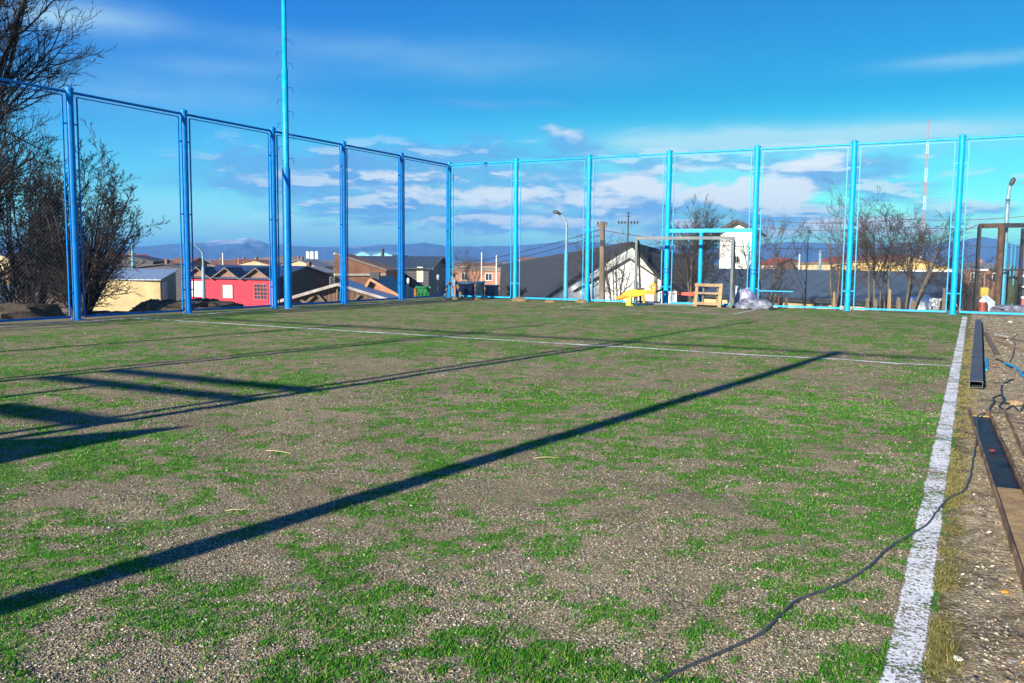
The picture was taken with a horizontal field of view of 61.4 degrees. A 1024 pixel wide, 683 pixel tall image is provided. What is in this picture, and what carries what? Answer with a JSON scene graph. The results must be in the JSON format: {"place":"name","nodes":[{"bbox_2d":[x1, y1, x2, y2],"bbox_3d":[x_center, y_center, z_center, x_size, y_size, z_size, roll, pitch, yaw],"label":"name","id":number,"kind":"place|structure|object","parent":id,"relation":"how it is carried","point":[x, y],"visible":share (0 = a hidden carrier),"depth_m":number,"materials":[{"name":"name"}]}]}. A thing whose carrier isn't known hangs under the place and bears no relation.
{"place":"outdoors","nodes":[
{"label":"outdoors","id":0,"kind":"place"},
{"bbox_2d":[0,306,956,682],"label":"grass","id":1,"kind":"structure","parent":0,"point":[476,650],"depth_m":4.19,"materials":[{"name":"plant"}]},
{"bbox_2d":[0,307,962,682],"bbox_3d":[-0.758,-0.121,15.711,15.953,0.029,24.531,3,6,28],"label":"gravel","id":2,"kind":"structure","parent":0,"point":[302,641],"depth_m":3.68,"materials":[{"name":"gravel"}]},
{"bbox_2d":[0,297,968,682],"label":"pitch","id":3,"kind":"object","parent":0,"point":[452,315],"visible":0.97,"depth_m":5.49,"materials":[{"name":"plant"}]},
{"bbox_2d":[0,299,435,326],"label":"touchline","id":4,"kind":"object","parent":3,"relation":"on","point":[209,313],"visible":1,"depth_m":20.61,"materials":[{"name":"paint"}]},
{"bbox_2d":[512,297,526,301],"bbox_3d":[0.256,-1.421,29.149,0.603,0.180,0.311,3,6,28],"label":"soil clod","id":5,"kind":"object","parent":3,"relation":"on","point":[521,299],"visible":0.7,"depth_m":29.03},
{"bbox_2d":[135,318,950,365],"bbox_3d":[-1.223,-0.091,15.319,16.095,0.014,0.090,3,6,28],"label":"halfway line","id":6,"kind":"object","parent":3,"relation":"on","point":[566,343],"visible":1,"depth_m":14.08,"materials":[{"name":"paint"}]},
{"bbox_2d":[615,282,661,304],"bbox_3d":[3.989,-1.491,27.161,1.438,0.774,0.431,2,5,10],"label":"concrete mixer","id":7,"kind":"object","parent":3,"relation":"on","point":[627,295],"visible":0.99,"depth_m":27.04,"materials":[{"name":"yellow paint"}]},
{"bbox_2d":[634,236,734,307],"bbox_3d":[5.390,-2.174,26.837,3.068,2.150,0.708,3,6,23],"label":"football goal","id":8,"kind":"object","parent":3,"relation":"on","point":[637,270],"visible":0.93,"depth_m":26.55,"materials":[{"name":"grey metal"}]},
{"bbox_2d":[693,283,723,306],"bbox_3d":[6.109,-1.437,26.708,0.941,0.730,0.284,5,7,38],"label":"wooden pallet","id":9,"kind":"object","parent":3,"relation":"on","point":[719,297],"visible":1,"depth_m":26.63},
{"bbox_2d":[727,285,741,303],"bbox_3d":[6.994,-1.419,26.928,0.525,0.660,0.480,3,6,28],"label":"plastic sack","id":10,"kind":"object","parent":3,"relation":"on","point":[738,289],"visible":0.3,"depth_m":26.77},
{"bbox_2d":[735,302,746,308],"bbox_3d":[6.837,-1.067,25.516,0.493,0.220,0.343,3,6,28],"label":"plastic sack","id":11,"kind":"object","parent":3,"relation":"on","point":[738,305],"visible":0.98,"depth_m":25.41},
{"bbox_2d":[737,287,756,301],"bbox_3d":[7.227,-1.358,26.517,0.576,0.620,0.505,3,6,28],"label":"plastic sack","id":12,"kind":"object","parent":3,"relation":"on","point":[746,292],"visible":0.42,"depth_m":26.37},
{"bbox_2d":[735,298,773,309],"bbox_3d":[7.146,-1.119,25.454,1.157,0.340,0.618,3,6,28],"label":"tarpaulin","id":13,"kind":"object","parent":3,"relation":"on","point":[758,304],"visible":0.93,"depth_m":25.20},
{"bbox_2d":[652,413,986,682],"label":"cable","id":14,"kind":"object","parent":3,"relation":"on","point":[744,641],"visible":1,"depth_m":3.52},
{"bbox_2d":[879,316,966,682],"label":"sideline","id":15,"kind":"object","parent":3,"relation":"on","point":[888,674],"visible":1,"depth_m":3.90,"materials":[{"name":"paint"}]},
{"bbox_2d":[0,255,1023,322],"bbox_3d":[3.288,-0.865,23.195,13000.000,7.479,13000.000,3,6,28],"label":"ground","id":16,"kind":"structure","parent":0,"point":[333,263],"depth_m":91.21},
{"bbox_2d":[0,249,40,293],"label":"house","id":17,"kind":"structure","parent":16,"relation":"on","point":[1,257],"depth_m":102.86,"materials":[{"name":"white paint"}]},
{"bbox_2d":[0,302,62,319],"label":"soil heap","id":18,"kind":"object","parent":16,"relation":"on","point":[23,311],"visible":0.34,"depth_m":20.79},
{"bbox_2d":[0,132,114,309],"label":"bare tree","id":19,"kind":"object","parent":16,"relation":"on","point":[25,289],"visible":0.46,"depth_m":21.82,"materials":[{"name":"brown plant"}]},
{"bbox_2d":[0,0,116,276],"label":"bare tree","id":20,"kind":"object","parent":16,"relation":"on","point":[13,39],"visible":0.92,"depth_m":21.15,"materials":[{"name":"brown plant"}]},
{"bbox_2d":[58,310,142,316],"bbox_3d":[-10.825,-0.679,22.576,1.591,0.298,3.021,3,6,28],"label":"soil heap","id":21,"kind":"object","parent":16,"relation":"on","point":[92,313],"visible":0.22,"depth_m":22.25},
{"bbox_2d":[1,119,170,315],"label":"bare tree","id":22,"kind":"object","parent":21,"relation":"on","point":[101,262],"visible":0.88,"depth_m":21.48,"materials":[{"name":"brown plant"}]},
{"bbox_2d":[93,268,178,311],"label":"beige shed","id":23,"kind":"structure","parent":16,"relation":"on","point":[144,276],"depth_m":58.15,"materials":[{"name":"white paint"}]},
{"bbox_2d":[162,282,167,299],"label":"door","id":24,"kind":"structure","parent":23,"relation":"in","point":[164,291],"depth_m":60.17,"materials":[{"name":"white paint"}]},
{"bbox_2d":[109,252,172,268],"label":"house","id":25,"kind":"structure","parent":16,"relation":"on","point":[149,260],"depth_m":96.69,"materials":[{"name":"white paint"}]},
{"bbox_2d":[130,299,176,311],"bbox_3d":[-10.328,-0.832,24.995,2.035,0.837,2.035,3,6,28],"label":"soil heap","id":26,"kind":"object","parent":16,"relation":"on","point":[150,304],"visible":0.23,"depth_m":24.53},
{"bbox_2d":[135,259,206,300],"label":"house","id":27,"kind":"structure","parent":16,"relation":"on","point":[167,265],"depth_m":88.49,"materials":[{"name":"white paint"}]},
{"bbox_2d":[170,258,209,265],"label":"house","id":28,"kind":"structure","parent":16,"relation":"on","point":[178,260],"depth_m":121.29,"materials":[{"name":"brick"}]},
{"bbox_2d":[152,298,243,310],"bbox_3d":[-8.646,-1.001,24.129,2.117,0.423,2.542,3,6,28],"label":"soil heap","id":29,"kind":"object","parent":16,"relation":"on","point":[207,302],"visible":0.41,"depth_m":23.46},
{"bbox_2d":[190,241,205,297],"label":"street lamp","id":30,"kind":"object","parent":16,"relation":"on","point":[203,280],"visible":0.51,"depth_m":41.26,"materials":[{"name":"metal"}]},
{"bbox_2d":[0,78,448,321],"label":"chain link fence","id":31,"kind":"object","parent":16,"relation":"on","point":[72,183],"visible":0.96,"depth_m":21.07,"materials":[{"name":"metal"}]},
{"bbox_2d":[210,258,240,266],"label":"house","id":32,"kind":"structure","parent":16,"relation":"on","point":[219,262],"depth_m":142.78,"materials":[{"name":"white paint"}]},
{"bbox_2d":[178,265,334,305],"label":"red house","id":33,"kind":"structure","parent":16,"relation":"on","point":[230,286],"depth_m":57.55,"materials":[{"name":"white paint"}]},
{"bbox_2d":[192,281,201,296],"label":"window","id":34,"kind":"structure","parent":33,"relation":"in","point":[198,293],"depth_m":58.32,"materials":[{"name":"white paint"}]},
{"bbox_2d":[221,284,232,298],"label":"window","id":35,"kind":"structure","parent":33,"relation":"in","point":[228,288],"depth_m":57.30,"materials":[{"name":"white glass"}]},
{"bbox_2d":[253,283,267,299],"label":"window","id":36,"kind":"structure","parent":33,"relation":"in","point":[261,295],"depth_m":56.15,"materials":[{"name":"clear glass"}]},
{"bbox_2d":[234,257,282,265],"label":"house","id":37,"kind":"structure","parent":16,"relation":"on","point":[256,261],"depth_m":133.73,"materials":[{"name":"white paint"}]},
{"bbox_2d":[275,0,294,308],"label":"light pole","id":38,"kind":"object","parent":16,"relation":"on","point":[286,206],"visible":0.98,"depth_m":23.18,"materials":[{"name":"metal"}]},
{"bbox_2d":[280,257,334,283],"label":"house","id":39,"kind":"structure","parent":16,"relation":"on","point":[300,262],"depth_m":126.61,"materials":[{"name":"white paint"}]},
{"bbox_2d":[306,262,334,284],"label":"house","id":40,"kind":"structure","parent":16,"relation":"on","point":[323,269],"depth_m":83.19,"materials":[{"name":"white paint"}]},
{"bbox_2d":[278,280,397,302],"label":"brown shed","id":41,"kind":"structure","parent":16,"relation":"on","point":[316,294],"depth_m":39.08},
{"bbox_2d":[353,251,377,255],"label":"house","id":42,"kind":"structure","parent":16,"relation":"on","point":[367,253],"depth_m":247.19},
{"bbox_2d":[365,272,413,296],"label":"grey roofed shed","id":43,"kind":"structure","parent":16,"relation":"on","point":[379,284],"depth_m":46.62,"materials":[{"name":"wood"}]},
{"bbox_2d":[371,252,407,255],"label":"house","id":44,"kind":"structure","parent":16,"relation":"on","point":[386,254],"depth_m":228.47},
{"bbox_2d":[333,249,451,295],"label":"brick building","id":45,"kind":"structure","parent":16,"relation":"on","point":[388,267],"depth_m":71.88,"materials":[{"name":"brick"}]},
{"bbox_2d":[417,267,422,281],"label":"window","id":46,"kind":"structure","parent":45,"relation":"in","point":[420,272],"depth_m":71.78,"materials":[{"name":"glass"}]},
{"bbox_2d":[414,286,430,296],"bbox_3d":[-4.048,-1.617,38.949,0.728,1.737,1.400,0,5,-6],"label":"waste container","id":47,"kind":"object","parent":16,"relation":"on","point":[425,290],"visible":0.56,"depth_m":38.24,"materials":[{"name":"green paint"}]},
{"bbox_2d":[433,282,451,296],"bbox_3d":[-2.817,-2.116,36.756,0.614,0.833,2.215,2,6,18],"label":"metal sheet","id":48,"kind":"object","parent":16,"relation":"on","point":[441,290],"visible":0.33,"depth_m":36.50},
{"bbox_2d":[451,270,458,295],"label":"house","id":49,"kind":"structure","parent":16,"relation":"on","point":[454,287],"depth_m":109.70,"materials":[{"name":"white paint"}]},
{"bbox_2d":[452,270,462,299],"bbox_3d":[-1.950,-2.001,30.726,0.070,1.104,2.014,-1,5,-14],"label":"timber prop","id":50,"kind":"object","parent":16,"relation":"on","point":[457,286],"visible":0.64,"depth_m":30.68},
{"bbox_2d":[455,282,474,297],"bbox_3d":[-2.106,-1.880,38.576,0.901,1.540,1.395,0,5,-3],"label":"waste container","id":51,"kind":"object","parent":16,"relation":"on","point":[466,288],"visible":0.41,"depth_m":37.89,"materials":[{"name":"blue paint"}]},
{"bbox_2d":[451,244,485,289],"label":"bare tree","id":52,"kind":"object","parent":16,"relation":"on","point":[467,273],"visible":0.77,"depth_m":94.36,"materials":[{"name":"brown plant"}]},
{"bbox_2d":[451,265,500,289],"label":"house","id":53,"kind":"structure","parent":16,"relation":"on","point":[491,274],"depth_m":134.54,"materials":[{"name":"paint"}]},
{"bbox_2d":[485,273,491,280],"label":"window","id":54,"kind":"structure","parent":53,"relation":"in","point":[487,278],"depth_m":134.53,"materials":[{"name":"white paint"}]},
{"bbox_2d":[475,281,484,297],"bbox_3d":[-1.425,-1.872,38.207,0.471,1.573,1.395,0,5,-2],"label":"waste container","id":55,"kind":"object","parent":16,"relation":"on","point":[478,287],"visible":0.53,"depth_m":37.52,"materials":[{"name":"teal paint"}]},
{"bbox_2d":[460,263,501,266],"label":"house","id":56,"kind":"structure","parent":16,"relation":"on","point":[492,265],"depth_m":259.62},
{"bbox_2d":[484,285,499,297],"bbox_3d":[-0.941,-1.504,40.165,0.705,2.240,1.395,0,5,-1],"label":"waste container","id":57,"kind":"object","parent":16,"relation":"on","point":[495,289],"visible":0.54,"depth_m":39.44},
{"bbox_2d":[502,281,527,298],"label":"bare tree","id":58,"kind":"object","parent":16,"relation":"on","point":[521,292],"visible":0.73,"depth_m":32.92,"materials":[{"name":"brown plant"}]},
{"bbox_2d":[553,210,567,300],"bbox_3d":[1.757,-2.993,31.317,0.597,3.518,0.171,1,5,6],"label":"street lamp","id":59,"kind":"object","parent":16,"relation":"on","point":[565,290],"visible":0.93,"depth_m":31.24,"materials":[{"name":"metal"}]},
{"bbox_2d":[560,232,617,300],"bbox_3d":[2.907,-2.734,32.921,2.249,3.010,2.168,-1,6,-20],"label":"bare tree","id":60,"kind":"object","parent":16,"relation":"on","point":[581,254],"visible":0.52,"depth_m":32.77,"materials":[{"name":"brown plant"}]},
{"bbox_2d":[499,242,696,303],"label":"gabled house","id":61,"kind":"structure","parent":16,"relation":"on","point":[541,277],"depth_m":47.49,"materials":[{"name":"white paint"}]},
{"bbox_2d":[618,212,638,241],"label":"aerial","id":62,"kind":"object","parent":61,"relation":"attached to","point":[628,222],"visible":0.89,"depth_m":51.09,"materials":[{"name":"metal"}]},
{"bbox_2d":[597,221,606,301],"bbox_3d":[3.187,-2.789,30.694,0.360,2.948,0.250,1,5,0],"label":"utility pole","id":63,"kind":"object","parent":16,"relation":"on","point":[602,225],"visible":0.85,"depth_m":30.62,"materials":[{"name":"brown wood"}]},
{"bbox_2d":[411,235,599,270],"bbox_3d":[-2.168,-4.366,44.969,0.022,1.672,30.632,-1,6,-20],"label":"power line","id":64,"kind":"object","parent":63,"relation":"attached to","point":[508,260],"visible":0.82,"depth_m":39.63,"materials":[{"name":"black rubber"}]},
{"bbox_2d":[412,229,599,265],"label":"power line","id":65,"kind":"object","parent":63,"relation":"attached to","point":[504,255],"visible":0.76,"depth_m":40.12,"materials":[{"name":"black rubber"}]},
{"bbox_2d":[605,225,976,248],"bbox_3d":[9.277,-3.615,30.055,11.965,0.763,2.477,2,6,17],"label":"power line","id":66,"kind":"object","parent":63,"relation":"attached to","point":[791,248],"visible":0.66,"depth_m":30.49,"materials":[{"name":"black rubber"}]},
{"bbox_2d":[590,229,650,301],"bbox_3d":[4.152,-2.660,33.113,2.530,3.420,2.850,1,5,0],"label":"bare tree","id":67,"kind":"object","parent":16,"relation":"on","point":[615,273],"visible":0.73,"depth_m":33.03,"materials":[{"name":"brown plant"}]},
{"bbox_2d":[647,194,742,301],"bbox_3d":[6.663,-3.121,31.307,3.646,4.565,3.291,3,6,28],"label":"bare tree","id":68,"kind":"object","parent":16,"relation":"on","point":[690,273],"visible":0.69,"depth_m":30.94,"materials":[{"name":"brown plant"}]},
{"bbox_2d":[447,134,1023,314],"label":"chain link fence","id":69,"kind":"object","parent":16,"relation":"on","point":[962,139],"visible":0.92,"depth_m":26.36,"materials":[{"name":"metal"}]},
{"bbox_2d":[713,219,766,268],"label":"white tower","id":70,"kind":"structure","parent":16,"relation":"on","point":[732,225],"depth_m":82.72,"materials":[{"name":"paint"}]},
{"bbox_2d":[705,205,815,304],"bbox_3d":[9.406,-2.713,32.647,4.232,5.288,4.388,-2,6,-22],"label":"bare tree","id":71,"kind":"object","parent":16,"relation":"on","point":[781,273],"visible":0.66,"depth_m":32.35,"materials":[{"name":"brown plant"}]},
{"bbox_2d":[761,257,798,269],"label":"house","id":72,"kind":"structure","parent":16,"relation":"on","point":[786,265],"depth_m":143.21,"materials":[{"name":"white paint"}]},
{"bbox_2d":[780,207,818,308],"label":"bare tree","id":73,"kind":"object","parent":16,"relation":"on","point":[806,287],"visible":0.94,"depth_m":31.00,"materials":[{"name":"brown plant"}]},
{"bbox_2d":[791,262,835,269],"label":"garden wall","id":74,"kind":"structure","parent":16,"relation":"on","point":[824,266],"depth_m":92.11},
{"bbox_2d":[814,254,860,264],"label":"house","id":75,"kind":"structure","parent":16,"relation":"on","point":[833,260],"depth_m":111.90,"materials":[{"name":"brown paint"}]},
{"bbox_2d":[702,268,978,310],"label":"long shed","id":76,"kind":"structure","parent":16,"relation":"on","point":[896,287],"depth_m":42.07,"materials":[{"name":"grey metal"}]},
{"bbox_2d":[799,178,902,309],"bbox_3d":[11.957,-3.062,30.297,3.181,5.552,3.442,-1,6,-17],"label":"bare tree","id":77,"kind":"object","parent":16,"relation":"on","point":[838,278],"visible":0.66,"depth_m":30.33,"materials":[{"name":"brown plant"}]},
{"bbox_2d":[838,185,930,310],"bbox_3d":[12.626,-2.892,29.450,3.101,5.153,3.770,3,6,28],"label":"bare tree","id":78,"kind":"object","parent":16,"relation":"on","point":[863,241],"visible":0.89,"depth_m":29.26,"materials":[{"name":"brown plant"}]},
{"bbox_2d":[887,289,890,308],"bbox_3d":[12.427,-1.190,28.407,0.140,1.122,0.060,1,5,0],"label":"wooden stake","id":79,"kind":"object","parent":16,"relation":"on","point":[889,300],"visible":0.64,"depth_m":28.37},
{"bbox_2d":[829,260,951,271],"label":"straw hall","id":80,"kind":"structure","parent":16,"relation":"on","point":[923,266],"depth_m":70.47,"materials":[{"name":"yellow paint"}]},
{"bbox_2d":[921,119,929,251],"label":"radio mast","id":81,"kind":"object","parent":16,"relation":"on","point":[925,175],"visible":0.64,"depth_m":294.31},
{"bbox_2d":[886,204,975,309],"bbox_3d":[14.154,-2.503,29.225,3.020,4.228,3.375,3,6,28],"label":"bare tree","id":82,"kind":"object","parent":16,"relation":"on","point":[932,267],"visible":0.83,"depth_m":29.27,"materials":[{"name":"brown plant"}]},
{"bbox_2d":[905,297,961,309],"bbox_3d":[16.213,-0.932,33.313,3.913,1.550,1.755,-1,5,-11],"label":"white car","id":83,"kind":"object","parent":16,"relation":"on","point":[926,303],"visible":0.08,"depth_m":32.56,"materials":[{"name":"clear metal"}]},
{"bbox_2d":[941,288,945,309],"bbox_3d":[14.331,-1.341,28.604,0.120,0.891,0.060,1,5,0],"label":"wooden stake","id":84,"kind":"object","parent":16,"relation":"on","point":[943,299],"visible":0.64,"depth_m":28.58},
{"bbox_2d":[929,255,995,310],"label":"bare tree","id":85,"kind":"object","parent":16,"relation":"on","point":[968,295],"visible":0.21,"depth_m":32.48,"materials":[{"name":"brown plant"}]},
{"bbox_2d":[927,252,1009,310],"bbox_3d":[17.223,-1.573,31.880,3.518,3.596,3.433,3,6,28],"label":"bare tree","id":86,"kind":"object","parent":16,"relation":"on","point":[970,288],"visible":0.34,"depth_m":31.64,"materials":[{"name":"brown plant"}]},
{"bbox_2d":[978,298,986,310],"bbox_3d":[14.521,-1.133,26.597,0.256,0.420,0.256,3,6,28],"label":"red drum","id":87,"kind":"object","parent":16,"relation":"on","point":[982,301],"visible":0.86,"depth_m":26.51,"materials":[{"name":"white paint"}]},
{"bbox_2d":[979,268,988,296],"bbox_3d":[14.822,-1.641,27.073,0.220,1.360,0.160,1,5,0],"label":"sign box","id":88,"kind":"object","parent":16,"relation":"on","point":[985,291],"visible":0.78,"depth_m":27.01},
{"bbox_2d":[983,295,994,310],"bbox_3d":[14.867,-1.183,26.907,0.353,0.508,0.300,1,5,0],"label":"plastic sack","id":89,"kind":"object","parent":16,"relation":"on","point":[991,303],"visible":0.45,"depth_m":26.76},
{"bbox_2d":[963,260,1015,299],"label":"house","id":90,"kind":"structure","parent":16,"relation":"on","point":[989,266],"depth_m":105.68,"materials":[{"name":"brown brick"}]},
{"bbox_2d":[973,223,1023,310],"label":"gantry","id":91,"kind":"object","parent":16,"relation":"on","point":[999,260],"visible":0.74,"depth_m":26.88,"materials":[{"name":"metal"}]},
{"bbox_2d":[989,305,1023,312],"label":"scrap heap","id":92,"kind":"object","parent":16,"relation":"on","point":[1000,308],"visible":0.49,"depth_m":26.19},
{"bbox_2d":[1000,177,1015,304],"bbox_3d":[15.602,-2.986,27.209,0.291,4.327,0.218,3,6,28],"label":"street lamp","id":93,"kind":"object","parent":16,"relation":"on","point":[1005,259],"visible":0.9,"depth_m":27.16,"materials":[{"name":"metal"}]},
{"bbox_2d":[1005,271,1018,304],"bbox_3d":[16.053,-1.562,27.862,0.534,1.500,0.575,3,6,28],"label":"dark bush","id":94,"kind":"object","parent":16,"relation":"on","point":[1012,297],"visible":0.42,"depth_m":27.67,"materials":[{"name":"green plant"}]},
{"bbox_2d":[1017,268,1023,304],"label":"red cabin","id":95,"kind":"object","parent":16,"relation":"on","point":[1022,292],"visible":0.07,"depth_m":28.77,"materials":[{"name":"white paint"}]},
{"bbox_2d":[1020,275,1023,298],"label":"window","id":96,"kind":"structure","parent":95,"relation":"in","point":[1022,283],"depth_m":28.76,"materials":[{"name":"white paint"}]},
{"bbox_2d":[0,0,1023,247],"label":"sky","id":97,"kind":"structure","parent":0,"point":[442,81],"materials":[{"name":"blue"}]},
{"bbox_2d":[2,237,1023,266],"bbox_3d":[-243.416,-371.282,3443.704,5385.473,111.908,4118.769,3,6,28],"label":"mountains","id":98,"kind":"structure","parent":0,"point":[241,245],"depth_m":2834.93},
{"bbox_2d":[659,292,694,300],"bbox_3d":[5.405,-1.417,28.261,1.159,0.483,0.286,1,5,5],"label":"barrier tape","id":99,"kind":"object","parent":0,"point":[688,293],"visible":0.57,"depth_m":28.18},
{"bbox_2d":[761,227,976,230],"bbox_3d":[14.745,-4.331,32.358,10.932,0.338,0.437,3,6,24],"label":"power line","id":100,"kind":"object","parent":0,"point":[873,229],"visible":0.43,"depth_m":33.29,"materials":[{"name":"black rubber"}]},
{"bbox_2d":[758,216,1023,223],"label":"power line","id":101,"kind":"object","parent":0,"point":[901,219],"visible":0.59,"depth_m":32.53,"materials":[{"name":"black rubber"}]},
{"bbox_2d":[931,311,1023,682],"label":"dirt strip","id":102,"kind":"object","parent":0,"point":[948,604],"visible":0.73,"depth_m":4.09,"materials":[{"name":"soil"}]},
{"bbox_2d":[925,633,969,668],"bbox_3d":[1.537,1.071,3.007,0.187,0.055,0.253,3,6,28],"label":"weed tuft","id":103,"kind":"object","parent":102,"relation":"on","point":[946,653],"visible":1,"depth_m":3.00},
{"bbox_2d":[921,339,998,682],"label":"moss","id":104,"kind":"object","parent":102,"relation":"on","point":[942,551],"visible":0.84,"depth_m":4.20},
{"bbox_2d":[969,319,982,387],"bbox_3d":[8.039,-0.004,14.879,0.131,0.075,12.369,3,6,28],"label":"steel tube","id":105,"kind":"object","parent":102,"relation":"on","point":[976,376],"visible":1,"depth_m":11.52,"materials":[{"name":"black metal"}]},
{"bbox_2d":[946,316,1023,682],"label":"rubble","id":106,"kind":"object","parent":102,"relation":"on","point":[974,679],"visible":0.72,"depth_m":3.85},
{"bbox_2d":[983,332,1000,357],"bbox_3d":[8.348,0.022,15.033,0.075,0.036,5.050,3,6,27],"label":"plank","id":107,"kind":"object","parent":102,"relation":"on","point":[995,351],"visible":1,"depth_m":14.33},
{"bbox_2d":[968,407,1023,591],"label":"steel channel","id":108,"kind":"object","parent":102,"relation":"on","point":[1006,484],"visible":0.93,"depth_m":5.32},
{"bbox_2d":[987,379,1023,412],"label":"cable","id":109,"kind":"object","parent":102,"relation":"on","point":[1003,399],"visible":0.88,"depth_m":8.48,"materials":[{"name":"black rubber"}]},
{"bbox_2d":[994,340,1023,351],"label":"plank","id":110,"kind":"object","parent":102,"relation":"on","point":[1009,345],"visible":1,"depth_m":14.43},
{"bbox_2d":[1003,362,1023,378],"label":"hose","id":111,"kind":"object","parent":102,"relation":"on","point":[1019,371],"visible":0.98,"depth_m":11.22,"materials":[{"name":"blue plastic"}]},
{"bbox_2d":[1005,410,1023,455],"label":"steel channel","id":112,"kind":"object","parent":102,"relation":"on","point":[1019,443],"visible":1,"depth_m":7.25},
{"bbox_2d":[1007,399,1023,404],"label":"scrap","id":113,"kind":"object","parent":102,"relation":"on","point":[1015,401],"visible":0.98,"depth_m":8.45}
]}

